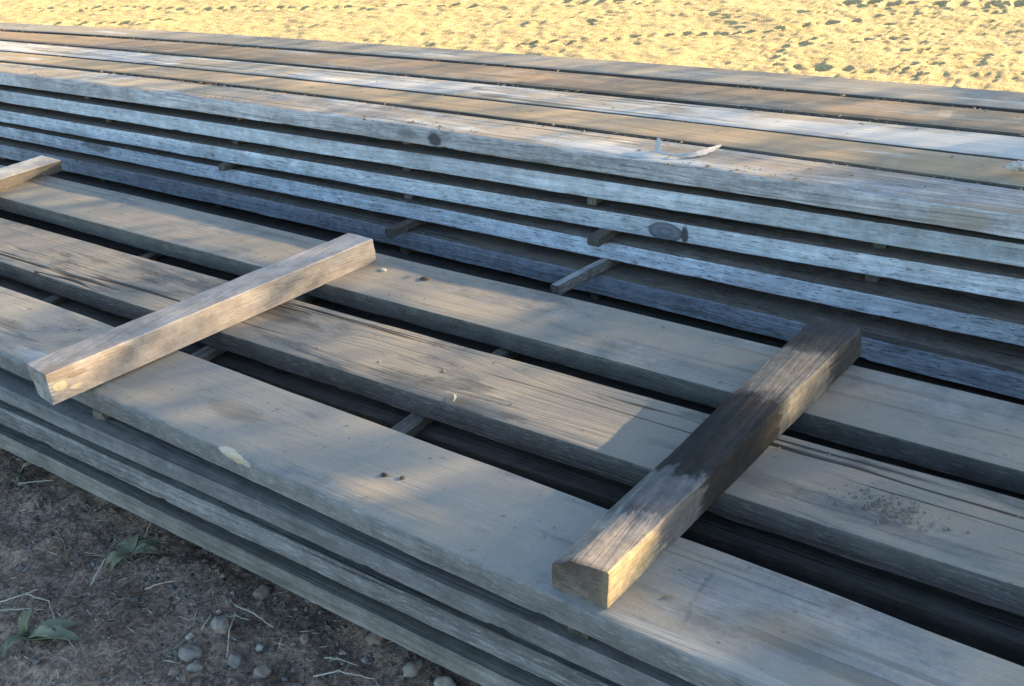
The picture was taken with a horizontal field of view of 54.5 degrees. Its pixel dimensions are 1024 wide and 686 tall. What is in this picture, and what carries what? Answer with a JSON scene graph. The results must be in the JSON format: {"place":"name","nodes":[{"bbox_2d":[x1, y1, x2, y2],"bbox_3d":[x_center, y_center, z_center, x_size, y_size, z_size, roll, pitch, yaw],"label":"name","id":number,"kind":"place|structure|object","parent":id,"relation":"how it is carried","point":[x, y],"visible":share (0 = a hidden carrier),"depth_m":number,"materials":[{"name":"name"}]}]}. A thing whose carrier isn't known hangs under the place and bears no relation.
{"place":"outdoors","nodes":[
{"label":"outdoors","id":0,"kind":"place"},
{"bbox_2d":[0,452,440,685],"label":"gravel","id":1,"kind":"structure","parent":0,"point":[174,652],"depth_m":2.05,"materials":[{"name":"grey gravel"}]},
{"bbox_2d":[0,0,1023,685],"bbox_3d":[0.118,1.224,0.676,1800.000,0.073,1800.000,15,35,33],"label":"ground","id":2,"kind":"structure","parent":0,"point":[974,44],"depth_m":5.24,"materials":[{"name":"beige sand"}]},
{"bbox_2d":[0,589,37,602],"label":"straw","id":3,"kind":"object","parent":2,"relation":"on","point":[17,596],"visible":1,"depth_m":2.07,"materials":[{"name":"beige plant"}]},
{"bbox_2d":[0,608,42,610],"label":"straw","id":4,"kind":"object","parent":2,"relation":"on","point":[18,609],"visible":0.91,"depth_m":2.03,"materials":[{"name":"beige plant"}]},
{"bbox_2d":[12,462,31,485],"bbox_3d":[-1.208,0.329,2.471,0.050,0.062,0.076,15,35,33],"label":"weed","id":5,"kind":"object","parent":2,"relation":"on","point":[15,479],"visible":0.84,"depth_m":2.46,"materials":[{"name":"green plant"}]},
{"bbox_2d":[18,480,52,483],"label":"straw","id":6,"kind":"object","parent":2,"relation":"on","point":[33,481],"visible":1,"depth_m":2.45,"materials":[{"name":"beige plant"}]},
{"bbox_2d":[1,605,83,656],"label":"weed","id":7,"kind":"object","parent":2,"relation":"on","point":[50,629],"visible":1,"depth_m":1.95,"materials":[{"name":"green plant"}]},
{"bbox_2d":[25,594,60,640],"bbox_3d":[-0.941,0.542,2.010,0.031,0.014,0.183,-26,35,-33],"label":"straw","id":8,"kind":"object","parent":2,"relation":"on","point":[45,600],"visible":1,"depth_m":2.03,"materials":[{"name":"beige plant"}]},
{"bbox_2d":[57,531,67,561],"bbox_3d":[-1.002,0.453,2.224,0.010,0.024,0.099,-20,32,-25],"label":"straw","id":9,"kind":"object","parent":2,"relation":"on","point":[64,545],"visible":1,"depth_m":2.21,"materials":[{"name":"beige plant"}]},
{"bbox_2d":[90,558,107,584],"bbox_3d":[-0.879,0.483,2.142,0.017,0.022,0.092,11,33,27],"label":"straw","id":10,"kind":"object","parent":2,"relation":"on","point":[97,571],"visible":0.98,"depth_m":2.13,"materials":[{"name":"beige plant"}]},
{"bbox_2d":[104,531,163,572],"bbox_3d":[-0.827,0.453,2.173,0.091,0.055,0.131,48,59,56],"label":"weed","id":11,"kind":"object","parent":2,"relation":"on","point":[130,546],"visible":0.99,"depth_m":2.16,"materials":[{"name":"green plant"}]},
{"bbox_2d":[145,581,173,589],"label":"straw","id":12,"kind":"object","parent":2,"relation":"on","point":[157,584],"visible":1,"depth_m":2.08,"materials":[{"name":"beige plant"}]},
{"bbox_2d":[168,666,180,677],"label":"stone","id":13,"kind":"object","parent":2,"relation":"on","point":[173,671],"visible":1,"depth_m":1.85,"materials":[{"name":"grey stone"}]},
{"bbox_2d":[185,633,194,640],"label":"stone","id":14,"kind":"object","parent":2,"relation":"on","point":[189,636],"visible":1,"depth_m":1.95,"materials":[{"name":"grey stone"}]},
{"bbox_2d":[178,644,202,662],"bbox_3d":[-0.614,0.595,1.899,0.044,0.034,0.042,-20,32,-25],"label":"stone","id":15,"kind":"object","parent":2,"relation":"on","point":[189,653],"visible":0.92,"depth_m":1.89,"materials":[{"name":"grey stone"}]},
{"bbox_2d":[176,620,211,643],"bbox_3d":[-0.614,0.561,1.954,0.105,0.015,0.024,-27,36,-34],"label":"straw","id":16,"kind":"object","parent":2,"relation":"on","point":[189,630],"visible":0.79,"depth_m":1.95,"materials":[{"name":"plant"}]},
{"bbox_2d":[186,659,202,671],"bbox_3d":[-0.596,0.609,1.873,0.032,0.024,0.025,-7,29,-3],"label":"stone","id":17,"kind":"object","parent":2,"relation":"on","point":[196,666],"visible":1,"depth_m":1.86,"materials":[{"name":"grey stone"}]},
{"bbox_2d":[0,455,437,685],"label":"straw litter","id":18,"kind":"object","parent":2,"relation":"on","point":[279,643],"visible":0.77,"depth_m":2.01,"materials":[{"name":"beige plant"}]},
{"bbox_2d":[210,616,229,633],"bbox_3d":[-0.573,0.555,1.957,0.044,0.031,0.036,22,39,40],"label":"stone","id":19,"kind":"object","parent":2,"relation":"on","point":[219,624],"visible":1,"depth_m":1.95,"materials":[{"name":"grey stone"}]},
{"bbox_2d":[226,612,235,656],"bbox_3d":[-0.545,0.561,1.930,0.004,0.018,0.121,-8,29,-4],"label":"straw","id":20,"kind":"object","parent":2,"relation":"on","point":[229,634],"visible":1,"depth_m":1.92,"materials":[{"name":"beige plant"}]},
{"bbox_2d":[227,651,245,669],"bbox_3d":[-0.523,0.603,1.888,0.033,0.036,0.039,-16,31,-19],"label":"stone","id":21,"kind":"object","parent":2,"relation":"on","point":[236,661],"visible":1,"depth_m":1.88,"materials":[{"name":"grey stone"}]},
{"bbox_2d":[225,615,248,619],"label":"straw","id":22,"kind":"object","parent":2,"relation":"on","point":[235,615],"visible":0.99,"depth_m":1.97,"materials":[{"name":"beige plant"}]},
{"bbox_2d":[0,456,480,685],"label":"clods","id":23,"kind":"object","parent":2,"relation":"on","point":[307,622],"visible":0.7,"depth_m":2.03,"materials":[{"name":"brown soil"}]},
{"bbox_2d":[243,648,250,656],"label":"stone","id":24,"kind":"object","parent":2,"relation":"on","point":[246,651],"visible":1,"depth_m":1.90,"materials":[{"name":"grey stone"}]},
{"bbox_2d":[234,604,273,627],"bbox_3d":[-0.512,0.540,1.973,0.121,0.008,0.008,15,35,33],"label":"straw","id":25,"kind":"object","parent":2,"relation":"on","point":[242,608],"visible":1,"depth_m":1.98,"materials":[{"name":"beige plant"}]},
{"bbox_2d":[255,644,264,650],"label":"stone","id":26,"kind":"object","parent":2,"relation":"on","point":[259,647],"visible":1,"depth_m":1.91,"materials":[{"name":"grey stone"}]},
{"bbox_2d":[256,599,265,606],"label":"stone","id":27,"kind":"object","parent":2,"relation":"on","point":[260,602],"visible":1,"depth_m":2.02,"materials":[{"name":"grey stone"}]},
{"bbox_2d":[252,663,271,678],"bbox_3d":[-0.465,0.615,1.852,0.036,0.025,0.033,-28,36,-35],"label":"stone","id":28,"kind":"object","parent":2,"relation":"on","point":[263,670],"visible":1,"depth_m":1.84,"materials":[{"name":"grey stone"}]},
{"bbox_2d":[253,584,270,599],"bbox_3d":[-0.512,0.517,2.054,0.036,0.033,0.048,0,29,10],"label":"stone","id":29,"kind":"object","parent":2,"relation":"on","point":[262,592],"visible":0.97,"depth_m":2.04,"materials":[{"name":"grey stone"}]},
{"bbox_2d":[300,633,309,644],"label":"stone","id":30,"kind":"object","parent":2,"relation":"on","point":[304,638],"visible":1,"depth_m":1.91,"materials":[{"name":"grey stone"}]},
{"bbox_2d":[324,657,357,665],"bbox_3d":[-0.318,0.592,1.853,0.073,0.008,0.007,7,31,21],"label":"straw","id":31,"kind":"object","parent":2,"relation":"on","point":[338,659],"visible":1,"depth_m":1.85,"materials":[{"name":"beige plant"}]},
{"bbox_2d":[313,670,374,678],"bbox_3d":[-0.307,0.608,1.823,0.111,0.020,0.014,-5,29,2],"label":"straw","id":32,"kind":"object","parent":2,"relation":"on","point":[342,672],"visible":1,"depth_m":1.82,"materials":[{"name":"beige plant"}]},
{"bbox_2d":[339,650,349,654],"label":"stone","id":33,"kind":"object","parent":2,"relation":"on","point":[343,652],"visible":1,"depth_m":1.89,"materials":[{"name":"grey stone"}]},
{"bbox_2d":[361,656,369,663],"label":"stone","id":34,"kind":"object","parent":2,"relation":"on","point":[365,659],"visible":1,"depth_m":1.86,"materials":[{"name":"grey stone"}]},
{"bbox_2d":[365,632,383,644],"bbox_3d":[-0.262,0.561,1.895,0.039,0.025,0.029,6,31,19],"label":"stone","id":35,"kind":"object","parent":2,"relation":"on","point":[372,638],"visible":0.86,"depth_m":1.89,"materials":[{"name":"grey stone"}]},
{"bbox_2d":[403,660,423,676],"bbox_3d":[-0.183,0.601,1.835,0.046,0.029,0.028,-22,33,-28],"label":"stone","id":36,"kind":"object","parent":2,"relation":"on","point":[411,668],"visible":1,"depth_m":1.82,"materials":[{"name":"grey stone"}]},
{"bbox_2d":[434,676,456,685],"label":"stone","id":37,"kind":"object","parent":2,"relation":"on","point":[444,681],"visible":1,"depth_m":1.79,"materials":[{"name":"grey stone"}]},
{"bbox_2d":[0,159,1023,404],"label":"plank","id":38,"kind":"object","parent":2,"relation":"on","point":[396,253],"visible":0.16,"depth_m":3.02,"materials":[{"name":"grey wood"}]},
{"bbox_2d":[0,137,1023,399],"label":"plank","id":39,"kind":"object","parent":38,"relation":"on","point":[958,357],"visible":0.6,"depth_m":2.68,"materials":[{"name":"wood"}]},
{"bbox_2d":[0,122,1023,345],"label":"plank","id":40,"kind":"object","parent":39,"relation":"on","point":[988,317],"visible":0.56,"depth_m":2.63,"materials":[{"name":"grey wood"}]},
{"bbox_2d":[0,102,1023,301],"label":"plank","id":41,"kind":"object","parent":40,"relation":"on","point":[987,278],"visible":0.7,"depth_m":2.71,"materials":[{"name":"grey wood"}]},
{"bbox_2d":[231,139,243,144],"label":"spacer stick","id":42,"kind":"object","parent":41,"relation":"on","point":[236,142],"visible":0.02,"depth_m":3.45,"materials":[{"name":"brown wood"}]},
{"bbox_2d":[0,84,1023,266],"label":"plank","id":43,"kind":"object","parent":41,"relation":"on","point":[932,238],"visible":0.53,"depth_m":2.70,"materials":[{"name":"grey wood"}]},
{"bbox_2d":[0,62,1023,239],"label":"plank","id":44,"kind":"object","parent":43,"relation":"on","point":[994,210],"visible":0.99,"depth_m":2.61,"materials":[{"name":"grey wood"}]},
{"bbox_2d":[654,137,721,157],"bbox_3d":[0.440,-0.492,2.502,0.167,0.025,0.087,3,30,16],"label":"bark strip","id":45,"kind":"object","parent":44,"relation":"on","point":[657,148],"visible":1,"depth_m":2.49,"materials":[{"name":"white wood"}]},
{"bbox_2d":[0,51,1023,189],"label":"plank","id":46,"kind":"object","parent":43,"relation":"on","point":[956,167],"visible":0.7,"depth_m":2.73,"materials":[{"name":"wood"}]},
{"bbox_2d":[1002,160,1023,172],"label":"bark chunk","id":47,"kind":"object","parent":46,"relation":"on","point":[1015,166],"visible":1,"depth_m":2.20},
{"bbox_2d":[865,274,880,282],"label":"spacer stick","id":48,"kind":"object","parent":40,"relation":"on","point":[872,278],"visible":0.04,"depth_m":2.36,"materials":[{"name":"wood"}]},
{"bbox_2d":[590,293,603,299],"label":"spacer stick","id":49,"kind":"object","parent":38,"relation":"on","point":[595,296],"visible":0.02,"depth_m":2.78,"materials":[{"name":"wood"}]},
{"bbox_3d":[-0.758,0.174,2.621,0.103,0.141,0.763,15,35,33],"label":"bearer","id":50,"kind":"object","parent":2,"relation":"on","visible":0},
{"bbox_2d":[0,423,557,685],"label":"plank","id":51,"kind":"object","parent":50,"relation":"on","point":[448,651],"visible":0.38,"depth_m":1.87,"materials":[{"name":"grey wood"}]},
{"bbox_2d":[0,399,621,685],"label":"plank","id":52,"kind":"object","parent":51,"relation":"on","point":[500,643],"visible":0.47,"depth_m":1.78,"materials":[{"name":"grey wood"}]},
{"bbox_2d":[0,367,695,685],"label":"plank","id":53,"kind":"object","parent":52,"relation":"on","point":[244,494],"visible":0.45,"depth_m":1.72,"materials":[{"name":"wood"}]},
{"bbox_2d":[0,286,1023,685],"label":"plank","id":54,"kind":"object","parent":53,"relation":"on","point":[720,618],"visible":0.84,"depth_m":1.55,"materials":[{"name":"grey wood"}]},
{"bbox_2d":[1,34,1022,636],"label":"bark litter","id":55,"kind":"object","parent":54,"relation":"on","point":[549,310],"visible":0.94,"depth_m":2.06,"materials":[{"name":"brown wood"}]},
{"bbox_2d":[552,316,860,608],"bbox_3d":[0.359,0.156,1.647,0.102,0.077,0.842,19,37,37],"label":"cross timber","id":56,"kind":"object","parent":54,"relation":"on","point":[608,558],"visible":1,"depth_m":1.54,"materials":[{"name":"brown wood"}]},
{"bbox_2d":[568,627,589,638],"bbox_3d":[0.322,0.241,1.718,0.039,0.027,0.796,15,35,33],"label":"spacer stick","id":57,"kind":"object","parent":53,"relation":"on","point":[576,632],"visible":0.02,"depth_m":1.45,"materials":[{"name":"wood"}]},
{"bbox_3d":[-0.462,0.180,2.347,5.408,0.063,0.209,15,35,33],"label":"plank","id":58,"kind":"object","parent":50,"relation":"on","visible":0},
{"bbox_3d":[-0.456,0.111,2.328,5.408,0.072,0.210,15,35,33],"label":"plank","id":59,"kind":"object","parent":58,"relation":"on","visible":0},
{"bbox_2d":[0,276,1023,666],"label":"plank","id":60,"kind":"object","parent":59,"relation":"on","point":[996,632],"visible":0.21,"depth_m":1.61,"materials":[{"name":"grey wood"}]},
{"bbox_2d":[391,347,518,436],"bbox_3d":[-0.134,0.114,2.027,0.040,0.026,0.782,15,35,33],"label":"spacer stick","id":61,"kind":"object","parent":60,"relation":"on","point":[412,425],"visible":0.15,"depth_m":1.95,"materials":[{"name":"grey wood"}]},
{"bbox_2d":[0,218,1023,616],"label":"plank","id":62,"kind":"object","parent":60,"relation":"on","point":[628,438],"visible":0.86,"depth_m":1.80,"materials":[{"name":"wood"}]},
{"bbox_2d":[811,482,969,533],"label":"sawdust crumbs","id":63,"kind":"object","parent":62,"relation":"on","point":[890,516],"visible":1,"depth_m":1.51,"materials":[{"name":"brown wood"}]},
{"bbox_3d":[-0.306,0.061,2.535,5.407,0.064,0.233,15,35,33],"label":"plank","id":64,"kind":"object","parent":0,"visible":0},
{"bbox_3d":[-0.299,-0.007,2.516,5.407,0.071,0.233,15,35,33],"label":"plank","id":65,"kind":"object","parent":64,"relation":"on","visible":0},
{"bbox_2d":[0,210,1023,499],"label":"plank","id":66,"kind":"object","parent":65,"relation":"on","point":[320,302],"visible":0.06,"depth_m":2.25,"materials":[{"name":"grey wood"}]},
{"bbox_2d":[41,251,163,304],"bbox_3d":[-1.161,-0.153,2.697,0.040,0.016,0.804,15,35,33],"label":"spacer stick","id":67,"kind":"object","parent":66,"relation":"on","point":[55,299],"visible":0.12,"depth_m":2.64,"materials":[{"name":"wood"}]},
{"bbox_2d":[92,294,317,419],"bbox_3d":[-0.645,-0.019,2.361,0.039,0.022,0.791,15,35,33],"label":"spacer stick","id":68,"kind":"object","parent":66,"relation":"on","point":[208,352],"visible":0.15,"depth_m":2.28,"materials":[{"name":"wood"}]},
{"bbox_2d":[0,165,1023,494],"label":"plank","id":69,"kind":"object","parent":66,"relation":"on","point":[942,429],"visible":0.88,"depth_m":2.09,"materials":[{"name":"grey wood"}]},
{"bbox_2d":[0,155,61,189],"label":"cross timber","id":70,"kind":"object","parent":69,"relation":"on","point":[22,171],"visible":0.91,"depth_m":3.26,"materials":[{"name":"beige wood"}]},
{"bbox_2d":[27,233,376,404],"bbox_3d":[-0.656,-0.080,2.253,0.093,0.075,0.838,22,39,40],"label":"cross timber","id":71,"kind":"object","parent":69,"relation":"on","point":[63,374],"visible":1,"depth_m":2.18,"materials":[{"name":"brown wood"}]},
{"bbox_2d":[420,276,429,280],"bbox_3d":[-0.208,-0.154,2.379,0.027,0.009,0.017,15,35,33],"label":"bark crumb","id":72,"kind":"object","parent":69,"relation":"on","point":[425,278],"visible":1,"depth_m":2.37,"materials":[{"name":"brown wood"}]},
{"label":"spacer stick","id":73,"kind":"object","parent":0,"visible":0},
{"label":"plank","id":74,"kind":"object","parent":73,"relation":"on","visible":0},
{"bbox_2d":[0,41,1023,160],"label":"plank","id":75,"kind":"object","parent":74,"relation":"on","point":[973,144],"visible":0.68,"depth_m":2.92,"materials":[{"name":"grey wood"}]},
{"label":"plank","id":76,"kind":"object","parent":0,"visible":0},
{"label":"plank","id":77,"kind":"object","parent":76,"relation":"on","visible":0},
{"bbox_2d":[0,31,1023,136],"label":"plank","id":78,"kind":"object","parent":77,"relation":"on","point":[929,116],"visible":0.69,"depth_m":3.13,"materials":[{"name":"wood"}]},
{"bbox_2d":[3,30,1023,194],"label":"seam dirt","id":79,"kind":"structure","parent":78,"relation":"on","point":[842,95],"depth_m":3.01,"materials":[{"name":"brown soil"}]},
{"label":"plank","id":80,"kind":"object","parent":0,"visible":0},
{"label":"plank","id":81,"kind":"object","parent":80,"relation":"on","visible":0},
{"bbox_2d":[0,23,1023,112],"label":"plank","id":82,"kind":"object","parent":81,"relation":"on","point":[996,100],"visible":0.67,"depth_m":3.30,"materials":[{"name":"wood"}]},
{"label":"plank","id":83,"kind":"object","parent":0,"visible":0},
{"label":"plank","id":84,"kind":"object","parent":83,"relation":"on","visible":0},
{"bbox_2d":[587,197,603,205],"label":"spacer stick","id":85,"kind":"object","parent":84,"relation":"on","point":[593,201],"visible":0.02,"depth_m":2.69,"materials":[{"name":"grey wood"}]},
{"bbox_2d":[874,243,887,248],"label":"spacer stick","id":86,"kind":"object","parent":84,"relation":"on","point":[882,246],"visible":0.02,"depth_m":2.31,"materials":[{"name":"grey wood"}]},
{"bbox_3d":[-0.774,-0.573,3.984,0.103,0.134,0.903,15,35,33],"label":"bearer","id":87,"kind":"object","parent":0,"visible":0},
{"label":"plank","id":88,"kind":"object","parent":87,"relation":"on","visible":0},
{"bbox_2d":[400,247,413,254],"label":"spacer stick","id":89,"kind":"object","parent":88,"relation":"on","point":[406,251],"visible":0.05,"depth_m":3.14,"materials":[{"name":"wood"}]},
{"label":"plank","id":90,"kind":"object","parent":88,"relation":"on","visible":0},
{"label":"plank","id":91,"kind":"object","parent":90,"relation":"on","visible":0},
{"bbox_2d":[404,194,415,198],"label":"spacer stick","id":92,"kind":"object","parent":91,"relation":"on","point":[408,196],"visible":0.02,"depth_m":3.07,"materials":[{"name":"wood"}]},
{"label":"plank","id":93,"kind":"object","parent":87,"relation":"on","visible":0},
{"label":"plank","id":94,"kind":"object","parent":93,"relation":"on","visible":0},
{"bbox_2d":[385,218,427,238],"bbox_3d":[-0.050,-0.521,3.307,0.033,0.027,0.955,21,39,39],"label":"spacer stick","id":95,"kind":"object","parent":94,"relation":"on","point":[400,228],"visible":0.22,"depth_m":3.04,"materials":[{"name":"wood"}]},
{"bbox_2d":[550,258,621,294],"bbox_3d":[0.484,-0.343,2.908,1.055,0.030,0.027,-29,36,-36],"label":"spacer stick","id":96,"kind":"object","parent":94,"relation":"on","point":[577,278],"visible":0.27,"depth_m":2.65,"materials":[{"name":"wood"}]},
{"bbox_2d":[869,314,881,319],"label":"spacer stick","id":97,"kind":"object","parent":94,"relation":"on","point":[871,316],"visible":0.03,"depth_m":2.38,"materials":[{"name":"wood"}]},
{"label":"plank","id":98,"kind":"object","parent":94,"relation":"on","visible":0},
{"bbox_2d":[218,162,239,170],"bbox_3d":[-0.720,-0.791,3.732,0.033,0.024,0.894,19,37,37],"label":"spacer stick","id":99,"kind":"object","parent":98,"relation":"on","point":[224,166],"visible":0.08,"depth_m":3.46,"materials":[{"name":"wood"}]},
{"bbox_2d":[587,228,622,246],"bbox_3d":[0.503,-0.452,2.929,0.037,0.029,0.887,19,37,37],"label":"spacer stick","id":100,"kind":"object","parent":98,"relation":"on","point":[599,237],"visible":0.14,"depth_m":2.66,"materials":[{"name":"wood"}]}
]}

